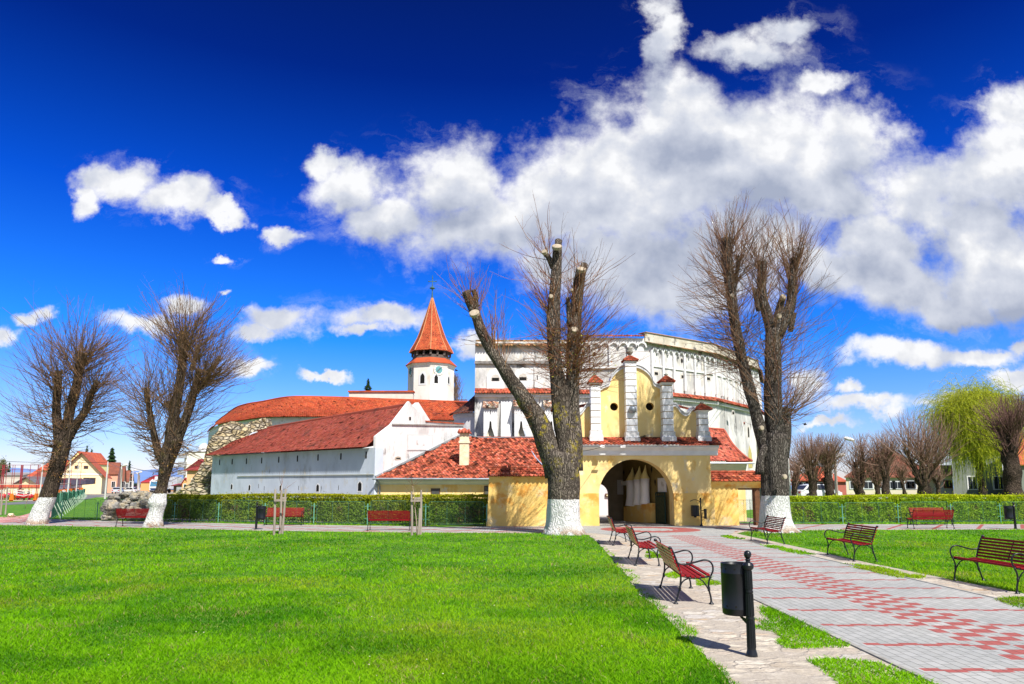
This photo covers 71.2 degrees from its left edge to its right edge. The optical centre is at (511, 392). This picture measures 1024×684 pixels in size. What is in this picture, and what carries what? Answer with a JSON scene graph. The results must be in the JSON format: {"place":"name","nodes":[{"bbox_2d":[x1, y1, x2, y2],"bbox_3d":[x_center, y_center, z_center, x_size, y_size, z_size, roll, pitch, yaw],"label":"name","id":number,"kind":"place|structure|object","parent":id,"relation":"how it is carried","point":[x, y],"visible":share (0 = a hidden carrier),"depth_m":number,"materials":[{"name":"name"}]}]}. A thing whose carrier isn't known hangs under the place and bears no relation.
{"place":"outdoors","nodes":[
{"label":"outdoors","id":0,"kind":"place"},
{"bbox_2d":[0,513,50,522],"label":"sidewalk","id":1,"kind":"structure","parent":0,"point":[22,518],"depth_m":39.41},
{"bbox_2d":[10,495,103,502],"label":"street","id":2,"kind":"structure","parent":0,"point":[89,496],"depth_m":126.27,"materials":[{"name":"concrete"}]},
{"bbox_2d":[171,417,271,497],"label":"ruined wall","id":3,"kind":"structure","parent":0,"point":[200,482],"depth_m":51.30,"materials":[{"name":"stone"}]},
{"bbox_2d":[206,403,404,497],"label":"long house","id":4,"kind":"structure","parent":0,"point":[333,454],"depth_m":44.05,"materials":[{"name":"white paint"}]},
{"bbox_2d":[207,396,467,447],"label":"ring building","id":5,"kind":"structure","parent":0,"point":[283,410],"depth_m":70.80,"materials":[{"name":"tile"}]},
{"bbox_2d":[348,391,414,398],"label":"parapet wall","id":6,"kind":"structure","parent":5,"relation":"on","point":[392,394],"depth_m":79.67,"materials":[{"name":"paint"}]},
{"bbox_2d":[6,467,953,488],"bbox_3d":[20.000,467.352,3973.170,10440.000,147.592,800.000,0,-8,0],"label":"hills","id":7,"kind":"structure","parent":0,"point":[146,474],"depth_m":3814.97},
{"bbox_2d":[0,490,1023,683],"bbox_3d":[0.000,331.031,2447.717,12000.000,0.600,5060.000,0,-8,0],"label":"ground","id":8,"kind":"structure","parent":0,"point":[18,509],"depth_m":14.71,"materials":[{"name":"green plant"}]},
{"bbox_2d":[0,457,10,482],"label":"leafy tree","id":9,"kind":"object","parent":8,"relation":"on","point":[3,462],"visible":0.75,"depth_m":198.59,"materials":[{"name":"brown plant"}]},
{"bbox_2d":[0,472,31,483],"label":"pale hall","id":10,"kind":"structure","parent":8,"relation":"on","point":[10,477],"depth_m":208.61,"materials":[{"name":"paint"}]},
{"bbox_2d":[0,484,38,500],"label":"railing","id":11,"kind":"object","parent":8,"relation":"on","point":[12,497],"visible":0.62,"depth_m":100.09,"materials":[{"name":"metal"}]},
{"bbox_2d":[0,485,42,493],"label":"wall","id":12,"kind":"structure","parent":8,"relation":"on","point":[16,487],"depth_m":138.73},
{"bbox_2d":[14,476,60,484],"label":"grey shed","id":13,"kind":"structure","parent":8,"relation":"on","point":[25,480],"depth_m":148.90,"materials":[{"name":"fabric"}]},
{"bbox_2d":[0,463,81,499],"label":"sports cage","id":14,"kind":"object","parent":8,"relation":"on","point":[21,476],"visible":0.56,"depth_m":111.28,"materials":[{"name":"red metal"}]},
{"bbox_2d":[51,489,84,518],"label":"leaning fence","id":15,"kind":"object","parent":8,"relation":"on","point":[67,496],"visible":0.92,"depth_m":57.68,"materials":[{"name":"metal"}]},
{"bbox_2d":[58,483,82,492],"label":"picket fence","id":16,"kind":"object","parent":8,"relation":"on","point":[71,488],"visible":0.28,"depth_m":146.29,"materials":[{"name":"orange paint"}]},
{"bbox_2d":[0,285,143,523],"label":"pollard tree","id":17,"kind":"object","parent":8,"relation":"on","point":[66,428],"visible":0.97,"depth_m":35.11,"materials":[{"name":"brown plant"}]},
{"bbox_2d":[66,478,93,485],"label":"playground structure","id":18,"kind":"object","parent":8,"relation":"on","point":[82,482],"visible":0.86,"depth_m":148.90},
{"bbox_2d":[61,452,111,493],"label":"gabled house","id":19,"kind":"structure","parent":8,"relation":"on","point":[96,472],"depth_m":167.84,"materials":[{"name":"yellow paint"}]},
{"bbox_2d":[66,451,109,485],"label":"yellow gable house","id":20,"kind":"structure","parent":8,"relation":"on","point":[97,457],"depth_m":191.23,"materials":[{"name":"tile"}]},
{"bbox_2d":[107,448,116,461],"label":"fir tree","id":21,"kind":"object","parent":8,"relation":"on","point":[111,457],"visible":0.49,"depth_m":214.04,"materials":[{"name":"green plant"}]},
{"bbox_2d":[107,462,133,492],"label":"street house","id":22,"kind":"structure","parent":8,"relation":"on","point":[114,473],"depth_m":203.72,"materials":[{"name":"orange paint"}]},
{"bbox_2d":[121,465,126,488],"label":"street house","id":23,"kind":"structure","parent":8,"relation":"on","point":[124,481],"depth_m":217.23,"materials":[{"name":"orange paint"}]},
{"bbox_2d":[125,514,141,519],"bbox_3d":[-20.114,6.550,38.090,0.695,0.412,0.806,0,-8,0],"label":"boulder","id":24,"kind":"object","parent":8,"relation":"on","point":[133,515],"visible":0.48,"depth_m":37.88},
{"bbox_2d":[129,502,148,508],"bbox_3d":[-20.019,6.167,38.464,0.924,0.544,0.930,0,-8,0],"label":"boulder","id":25,"kind":"object","parent":24,"relation":"on","point":[137,505],"visible":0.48,"depth_m":38.17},
{"bbox_2d":[140,475,171,490],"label":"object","id":26,"kind":"structure","parent":8,"relation":"on","point":[145,484],"depth_m":327.33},
{"bbox_2d":[149,476,181,492],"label":"truck","id":27,"kind":"object","parent":8,"relation":"on","point":[152,487],"visible":0.42,"depth_m":153.03,"materials":[{"name":"white paint"}]},
{"bbox_2d":[98,272,261,526],"bbox_3d":[-15.262,0.271,33.148,7.357,11.960,6.201,0,-8,0],"label":"pollard tree","id":28,"kind":"object","parent":8,"relation":"on","point":[186,341],"visible":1,"depth_m":32.70,"materials":[{"name":"brown plant"}]},
{"bbox_2d":[176,451,204,491],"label":"apartment block","id":29,"kind":"structure","parent":8,"relation":"on","point":[189,460],"depth_m":124.44,"materials":[{"name":"paint"}]},
{"bbox_2d":[183,459,203,484],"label":"orange house","id":30,"kind":"structure","parent":8,"relation":"on","point":[191,473],"depth_m":91.46,"materials":[{"name":"red"}]},
{"bbox_2d":[1,516,437,525],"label":"verge grass","id":31,"kind":"structure","parent":8,"relation":"on","point":[257,522],"depth_m":34.93,"materials":[{"name":"plant"}]},
{"bbox_2d":[49,519,436,526],"bbox_3d":[-31.964,7.505,43.177,61.496,0.001,1.787,-3,-8,22],"label":"flagstone edging","id":32,"kind":"object","parent":8,"relation":"on","point":[231,523],"visible":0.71,"depth_m":35.15,"materials":[{"name":"stone"}]},
{"bbox_2d":[61,499,487,525],"bbox_3d":[-13.518,6.021,36.240,25.812,1.199,0.962,-3,-8,18],"label":"chain link fence","id":33,"kind":"object","parent":8,"relation":"on","point":[218,516],"visible":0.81,"depth_m":34.56,"materials":[{"name":"metal"}]},
{"bbox_2d":[273,489,286,534],"bbox_3d":[-8.604,4.511,26.822,0.503,1.782,0.910,0,-8,0],"label":"tree support","id":34,"kind":"object","parent":8,"relation":"on","point":[281,518],"visible":0.81,"depth_m":27.12,"materials":[{"name":"grey wood"}]},
{"bbox_2d":[163,492,487,524],"bbox_3d":[-10.045,5.755,35.987,19.378,1.654,2.112,-2,-8,17],"label":"hedge","id":35,"kind":"object","parent":8,"relation":"on","point":[473,509],"visible":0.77,"depth_m":35.01,"materials":[{"name":"green plant"}]},
{"bbox_2d":[411,490,421,535],"bbox_3d":[-3.509,4.470,26.407,0.453,1.754,0.616,0,-8,0],"label":"tree support","id":36,"kind":"object","parent":8,"relation":"on","point":[419,530],"visible":0.8,"depth_m":26.39,"materials":[{"name":"grey wood"}]},
{"bbox_2d":[373,401,463,476],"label":"gable wall","id":37,"kind":"structure","parent":8,"relation":"on","point":[409,432],"depth_m":42.47,"materials":[{"name":"white paint"}]},
{"bbox_2d":[405,275,456,400],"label":"clock tower","id":38,"kind":"structure","parent":8,"relation":"on","point":[430,366],"depth_m":94.29,"materials":[{"name":"paint"}]},
{"bbox_2d":[418,371,425,384],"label":"window","id":39,"kind":"structure","parent":38,"relation":"in","point":[422,376],"depth_m":93.30,"materials":[{"name":"white paint"}]},
{"bbox_2d":[372,428,541,498],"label":"house","id":40,"kind":"structure","parent":8,"relation":"on","point":[461,463],"depth_m":41.11,"materials":[{"name":"tile"}]},
{"bbox_2d":[454,373,467,400],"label":"poplar tree","id":41,"kind":"object","parent":8,"relation":"on","point":[456,387],"visible":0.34,"depth_m":103.81,"materials":[{"name":"plant"}]},
{"bbox_2d":[449,395,474,435],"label":"round bastion","id":42,"kind":"object","parent":8,"relation":"on","point":[467,417],"visible":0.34,"depth_m":51.05,"materials":[{"name":"white paint"}]},
{"bbox_2d":[0,524,1006,532],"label":"flagstone edging","id":43,"kind":"object","parent":8,"relation":"on","point":[456,532],"visible":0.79,"depth_m":29.93,"materials":[{"name":"stone"}]},
{"bbox_2d":[1003,502,1016,528],"bbox_3d":[21.203,5.226,30.422,0.432,1.123,0.331,-2,-8,18],"label":"litter bin","id":44,"kind":"object","parent":43,"relation":"on","point":[1009,512],"visible":1,"depth_m":30.34,"materials":[{"name":"metal"}]},
{"bbox_2d":[0,520,1023,531],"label":"walkway","id":45,"kind":"structure","parent":8,"relation":"on","point":[745,527],"depth_m":32.26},
{"bbox_2d":[100,513,113,519],"bbox_3d":[-21.540,6.580,38.062,0.600,0.349,0.692,0,-8,0],"label":"boulder","id":46,"kind":"object","parent":45,"relation":"on","point":[105,517],"visible":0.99,"depth_m":37.87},
{"bbox_2d":[103,510,115,514],"bbox_3d":[-21.489,6.344,38.095,0.600,0.412,0.623,0,-8,0],"label":"boulder","id":47,"kind":"object","parent":46,"relation":"on","point":[107,512],"visible":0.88,"depth_m":37.90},
{"bbox_2d":[102,500,119,509],"bbox_3d":[-21.336,5.971,38.105,0.790,0.539,0.886,0,-8,0],"label":"boulder","id":48,"kind":"object","parent":47,"relation":"on","point":[110,504],"visible":0.97,"depth_m":37.91,"materials":[{"name":"stone"}]},
{"bbox_2d":[115,508,148,526],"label":"park bench","id":49,"kind":"object","parent":45,"relation":"on","point":[131,511],"visible":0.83,"depth_m":32.26,"materials":[{"name":"red paint"}]},
{"bbox_2d":[255,503,265,528],"bbox_3d":[-10.577,5.175,30.050,0.432,1.123,0.331,1,-8,-8],"label":"litter bin","id":50,"kind":"object","parent":45,"relation":"on","point":[260,512],"visible":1,"depth_m":29.96,"materials":[{"name":"metal"}]},
{"bbox_2d":[264,507,304,524],"bbox_3d":[-10.723,5.801,33.656,1.780,0.832,0.660,1,-8,-6],"label":"park bench","id":51,"kind":"object","parent":45,"relation":"on","point":[290,511],"visible":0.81,"depth_m":33.89,"materials":[{"name":"red paint"}]},
{"bbox_2d":[367,510,410,530],"bbox_3d":[-5.030,5.226,29.386,1.780,0.832,0.660,0,-8,0],"label":"park bench","id":52,"kind":"object","parent":45,"relation":"on","point":[370,516],"visible":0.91,"depth_m":29.18,"materials":[{"name":"red paint"}]},
{"bbox_2d":[906,509,954,528],"bbox_3d":[17.950,5.399,30.674,1.780,0.832,0.660,0,-8,0],"label":"park bench","id":53,"kind":"object","parent":45,"relation":"on","point":[933,516],"visible":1,"depth_m":30.47,"materials":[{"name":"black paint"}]},
{"bbox_2d":[486,465,547,525],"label":"boundary wall","id":54,"kind":"structure","parent":8,"relation":"on","point":[517,495],"depth_m":32.79,"materials":[{"name":"yellow paint"}]},
{"bbox_2d":[441,190,646,535],"bbox_3d":[1.505,-1.133,28.204,7.916,13.433,5.627,-3,-8,22],"label":"pollard tree","id":55,"kind":"object","parent":8,"relation":"on","point":[560,453],"visible":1,"depth_m":27.48,"materials":[{"name":"brown plant"}]},
{"bbox_2d":[475,332,791,509],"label":"fortress wall","id":56,"kind":"structure","parent":8,"relation":"on","point":[495,400],"depth_m":51.48,"materials":[{"name":"paint"}]},
{"bbox_2d":[550,347,722,525],"bbox_3d":[5.775,2.424,36.706,7.870,8.553,7.598,0,-8,0],"label":"gatehouse","id":57,"kind":"object","parent":8,"relation":"on","point":[644,469],"visible":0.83,"depth_m":33.72,"materials":[{"name":"yellow paint"}]},
{"bbox_2d":[617,480,622,493],"bbox_3d":[5.781,5.039,38.204,0.317,0.778,0.070,0,-8,0],"label":"notice board","id":58,"kind":"object","parent":57,"relation":"attached to","point":[619,488],"visible":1,"depth_m":38.17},
{"bbox_2d":[711,470,760,524],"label":"boundary wall","id":59,"kind":"structure","parent":8,"relation":"on","point":[728,488],"depth_m":33.46,"materials":[{"name":"yellow paint"}]},
{"bbox_2d":[585,533,928,683],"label":"flagstone strip","id":60,"kind":"object","parent":8,"relation":"on","point":[722,638],"visible":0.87,"depth_m":8.23,"materials":[{"name":"stone"}]},
{"bbox_2d":[606,515,631,545],"bbox_3d":[3.320,4.256,22.183,0.660,0.832,1.780,-1,-8,4],"label":"park bench","id":61,"kind":"object","parent":60,"relation":"on","point":[621,530],"visible":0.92,"depth_m":21.71,"materials":[{"name":"brown wood"}]},
{"bbox_2d":[624,524,660,565],"bbox_3d":[3.010,3.502,16.583,0.660,0.832,1.780,-1,-8,4],"label":"park bench","id":62,"kind":"object","parent":60,"relation":"on","point":[635,539],"visible":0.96,"depth_m":16.05,"materials":[{"name":"brown wood"}]},
{"bbox_2d":[665,571,679,578],"bbox_3d":[3.157,3.542,13.983,0.435,0.071,1.104,0,-8,0],"label":"grass patch","id":63,"kind":"object","parent":60,"relation":"on","point":[671,574],"visible":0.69,"depth_m":13.91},
{"bbox_2d":[654,538,713,604],"bbox_3d":[2.705,2.801,11.380,0.660,0.832,1.780,-1,-8,4],"label":"park bench","id":64,"kind":"object","parent":60,"relation":"on","point":[669,558],"visible":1,"depth_m":10.83,"materials":[{"name":"brown wood"}]},
{"bbox_2d":[695,574,720,585],"bbox_3d":[3.579,3.442,13.253,0.542,0.075,1.905,-1,-8,8],"label":"grass patch","id":65,"kind":"object","parent":60,"relation":"on","point":[705,580],"visible":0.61,"depth_m":12.72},
{"bbox_2d":[720,550,757,656],"bbox_3d":[2.366,2.160,7.412,0.311,1.056,0.406,3,-8,-22],"label":"litter bin","id":66,"kind":"object","parent":60,"relation":"on","point":[737,588],"visible":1,"depth_m":7.32,"materials":[{"name":"metal"}]},
{"bbox_2d":[744,604,849,648],"bbox_3d":[3.284,2.846,8.854,0.880,0.082,2.796,0,-8,0],"label":"grass patch","id":67,"kind":"object","parent":60,"relation":"on","point":[796,625],"visible":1,"depth_m":8.35,"materials":[{"name":"plant"}]},
{"bbox_2d":[806,654,938,683],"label":"grass patch","id":68,"kind":"object","parent":60,"relation":"on","point":[856,677],"visible":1,"depth_m":6.50,"materials":[{"name":"plant"}]},
{"bbox_2d":[666,191,851,532],"bbox_3d":[10.142,-1.335,29.399,7.590,14.251,6.958,3,-8,-21],"label":"pollard tree","id":69,"kind":"object","parent":8,"relation":"on","point":[772,432],"visible":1,"depth_m":29.01,"materials":[{"name":"brown plant"}]},
{"bbox_2d":[789,449,804,495],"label":"pollard tree","id":70,"kind":"object","parent":8,"relation":"on","point":[795,477],"visible":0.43,"depth_m":61.31,"materials":[{"name":"brown plant"}]},
{"bbox_2d":[788,431,838,495],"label":"pollard tree","id":71,"kind":"object","parent":8,"relation":"on","point":[811,473],"visible":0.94,"depth_m":57.32,"materials":[{"name":"brown plant"}]},
{"bbox_2d":[791,484,841,498],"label":"parked car","id":72,"kind":"object","parent":8,"relation":"on","point":[803,490],"visible":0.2,"depth_m":64.60,"materials":[{"name":"white paint"}]},
{"bbox_2d":[790,466,844,498],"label":"brick red house","id":73,"kind":"structure","parent":8,"relation":"on","point":[803,481],"depth_m":114.11,"materials":[{"name":"clear brick"}]},
{"bbox_2d":[620,536,1021,683],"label":"kerb","id":74,"kind":"structure","parent":8,"relation":"on","point":[868,652],"depth_m":8.28,"materials":[{"name":"concrete"}]},
{"bbox_2d":[797,433,857,495],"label":"pollard tree","id":75,"kind":"object","parent":8,"relation":"on","point":[828,483],"visible":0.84,"depth_m":57.33,"materials":[{"name":"brown plant"}]},
{"bbox_2d":[821,477,846,497],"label":"house","id":76,"kind":"structure","parent":8,"relation":"on","point":[842,485],"depth_m":109.09,"materials":[{"name":"paint"}]},
{"bbox_2d":[834,453,844,494],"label":"street lamp","id":77,"kind":"object","parent":8,"relation":"on","point":[836,483],"visible":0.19,"depth_m":63.42,"materials":[{"name":"concrete"}]},
{"bbox_2d":[834,432,883,498],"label":"pollard tree","id":78,"kind":"object","parent":8,"relation":"on","point":[858,477],"visible":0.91,"depth_m":59.44,"materials":[{"name":"brown plant"}]},
{"bbox_2d":[849,438,897,493],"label":"pollard tree","id":79,"kind":"object","parent":8,"relation":"on","point":[875,477],"visible":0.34,"depth_m":65.32,"materials":[{"name":"brown plant"}]},
{"bbox_2d":[728,530,1023,597],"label":"flagstone strip","id":80,"kind":"object","parent":8,"relation":"on","point":[986,590],"visible":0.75,"depth_m":13.62,"materials":[{"name":"stone"}]},
{"bbox_2d":[749,515,785,543],"bbox_3d":[8.110,4.329,22.724,0.660,0.832,1.780,0,-8,2],"label":"park bench","id":81,"kind":"object","parent":80,"relation":"on","point":[777,524],"visible":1,"depth_m":22.51,"materials":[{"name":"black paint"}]},
{"bbox_2d":[824,522,878,561],"bbox_3d":[8.300,3.628,17.520,0.660,0.832,1.780,-1,-8,4],"label":"park bench","id":82,"kind":"object","parent":80,"relation":"on","point":[852,542],"visible":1,"depth_m":17.35,"materials":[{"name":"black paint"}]},
{"bbox_2d":[843,562,925,578],"bbox_3d":[7.585,3.633,14.732,0.761,0.091,2.742,0,-8,0],"label":"grass patch","id":83,"kind":"object","parent":80,"relation":"on","point":[882,570],"visible":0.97,"depth_m":14.39,"materials":[{"name":"plant"}]},
{"bbox_2d":[949,535,1023,593],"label":"park bench","id":84,"kind":"object","parent":80,"relation":"on","point":[976,560],"visible":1,"depth_m":12.63,"materials":[{"name":"red paint"}]},
{"bbox_2d":[994,594,1023,608],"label":"grass patch","id":85,"kind":"object","parent":80,"relation":"on","point":[1017,599],"visible":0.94,"depth_m":10.64,"materials":[{"name":"plant"}]},
{"bbox_2d":[854,429,910,497],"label":"pollard tree","id":86,"kind":"object","parent":8,"relation":"on","point":[884,468],"visible":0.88,"depth_m":58.48,"materials":[{"name":"brown plant"}]},
{"bbox_2d":[844,451,933,498],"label":"beige house","id":87,"kind":"structure","parent":8,"relation":"on","point":[911,487],"depth_m":91.17,"materials":[{"name":"clear paint"}]},
{"bbox_2d":[889,459,911,497],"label":"pollard tree","id":88,"kind":"object","parent":8,"relation":"on","point":[901,475],"visible":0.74,"depth_m":61.43,"materials":[{"name":"brown plant"}]},
{"bbox_2d":[789,491,1023,523],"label":"hedge","id":89,"kind":"object","parent":8,"relation":"on","point":[926,499],"visible":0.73,"depth_m":36.23,"materials":[{"name":"green plant"}]},
{"bbox_2d":[790,502,1023,523],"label":"chain link fence","id":90,"kind":"object","parent":8,"relation":"on","point":[897,506],"visible":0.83,"depth_m":35.08,"materials":[{"name":"metal"}]},
{"bbox_2d":[793,521,1023,523],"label":"verge grass","id":91,"kind":"structure","parent":8,"relation":"on","point":[990,522],"depth_m":34.89,"materials":[{"name":"plant"}]},
{"bbox_2d":[868,407,977,493],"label":"pollard tree","id":92,"kind":"object","parent":8,"relation":"on","point":[925,454],"visible":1,"depth_m":51.52,"materials":[{"name":"brown plant"}]},
{"bbox_2d":[931,467,951,497],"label":"pollard tree","id":93,"kind":"object","parent":8,"relation":"on","point":[937,482],"visible":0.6,"depth_m":59.39,"materials":[{"name":"brown plant"}]},
{"bbox_2d":[934,465,953,497],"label":"white corner house","id":94,"kind":"structure","parent":8,"relation":"on","point":[948,485],"depth_m":89.24,"materials":[{"name":"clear paint"}]},
{"bbox_2d":[907,365,1023,494],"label":"willow tree","id":95,"kind":"object","parent":8,"relation":"on","point":[960,402],"visible":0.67,"depth_m":64.52,"materials":[{"name":"green plant"}]},
{"bbox_2d":[951,450,1002,497],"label":"grey green house","id":96,"kind":"structure","parent":8,"relation":"on","point":[995,488],"depth_m":83.32,"materials":[{"name":"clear paint"}]},
{"bbox_2d":[966,476,977,489],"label":"window","id":97,"kind":"structure","parent":96,"relation":"in","point":[969,484],"depth_m":83.25,"materials":[{"name":"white glass"}]},
{"bbox_2d":[992,476,1002,489],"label":"window","id":98,"kind":"structure","parent":96,"relation":"in","point":[996,483],"depth_m":83.25,"materials":[{"name":"black glass"}]},
{"bbox_2d":[959,391,1023,497],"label":"pollard tree","id":99,"kind":"object","parent":8,"relation":"on","point":[1011,426],"visible":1,"depth_m":47.56,"materials":[{"name":"brown plant"}]},
{"bbox_2d":[1018,433,1023,490],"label":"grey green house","id":100,"kind":"structure","parent":8,"relation":"on","point":[1021,461],"depth_m":75.65,"materials":[{"name":"clear"}]},
{"bbox_3d":[-21.570,5.928,39.491,0.686,0.393,0.760,0,-8,0],"label":"boulder","id":101,"kind":"object","parent":8,"relation":"on","visible":0},
{"bbox_2d":[118,491,135,498],"bbox_3d":[-21.187,5.654,39.482,0.849,0.426,0.999,0,-8,0],"label":"boulder","id":102,"kind":"object","parent":101,"relation":"on","point":[124,494],"visible":0.56,"depth_m":39.13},
{"bbox_2d":[0,0,1023,479],"label":"sky","id":103,"kind":"structure","parent":0,"point":[314,165],"materials":[{"name":"blue"}]},
{"bbox_2d":[599,515,670,524],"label":"passage paving","id":104,"kind":"structure","parent":0,"point":[603,519],"depth_m":34.74,"materials":[{"name":"stone"}]},
{"bbox_2d":[599,485,607,514],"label":"courtyard wall","id":105,"kind":"structure","parent":104,"relation":"on","point":[603,504],"depth_m":45.48,"materials":[{"name":"white paint"}]},
{"bbox_2d":[655,492,665,523],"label":"iron gate","id":106,"kind":"structure","parent":104,"relation":"on","point":[660,505],"depth_m":34.48,"materials":[{"name":"green"}]},
{"bbox_2d":[709,427,754,470],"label":"annex house","id":107,"kind":"structure","parent":0,"point":[732,455],"depth_m":40.69,"materials":[{"name":"tile"}]},
{"bbox_2d":[582,526,1023,683],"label":"paved path","id":108,"kind":"structure","parent":0,"point":[942,634],"depth_m":10.14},
{"bbox_2d":[691,498,706,525],"bbox_3d":[8.498,5.425,32.567,0.751,1.300,0.370,0,-8,0],"label":"litter bin","id":109,"kind":"object","parent":108,"relation":"on","point":[695,511],"visible":1,"depth_m":32.48,"materials":[{"name":"metal"}]},
{"bbox_2d":[760,544,816,554],"bbox_3d":[7.562,4.325,19.886,0.595,0.096,3.232,0,-8,0],"label":"grass patch","id":110,"kind":"object","parent":108,"relation":"on","point":[782,548],"visible":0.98,"depth_m":19.43,"materials":[{"name":"plant"}]},
{"bbox_2d":[744,528,1023,592],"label":"lawn grass","id":111,"kind":"structure","parent":0,"point":[964,569],"depth_m":19.26,"materials":[{"name":"plant"}]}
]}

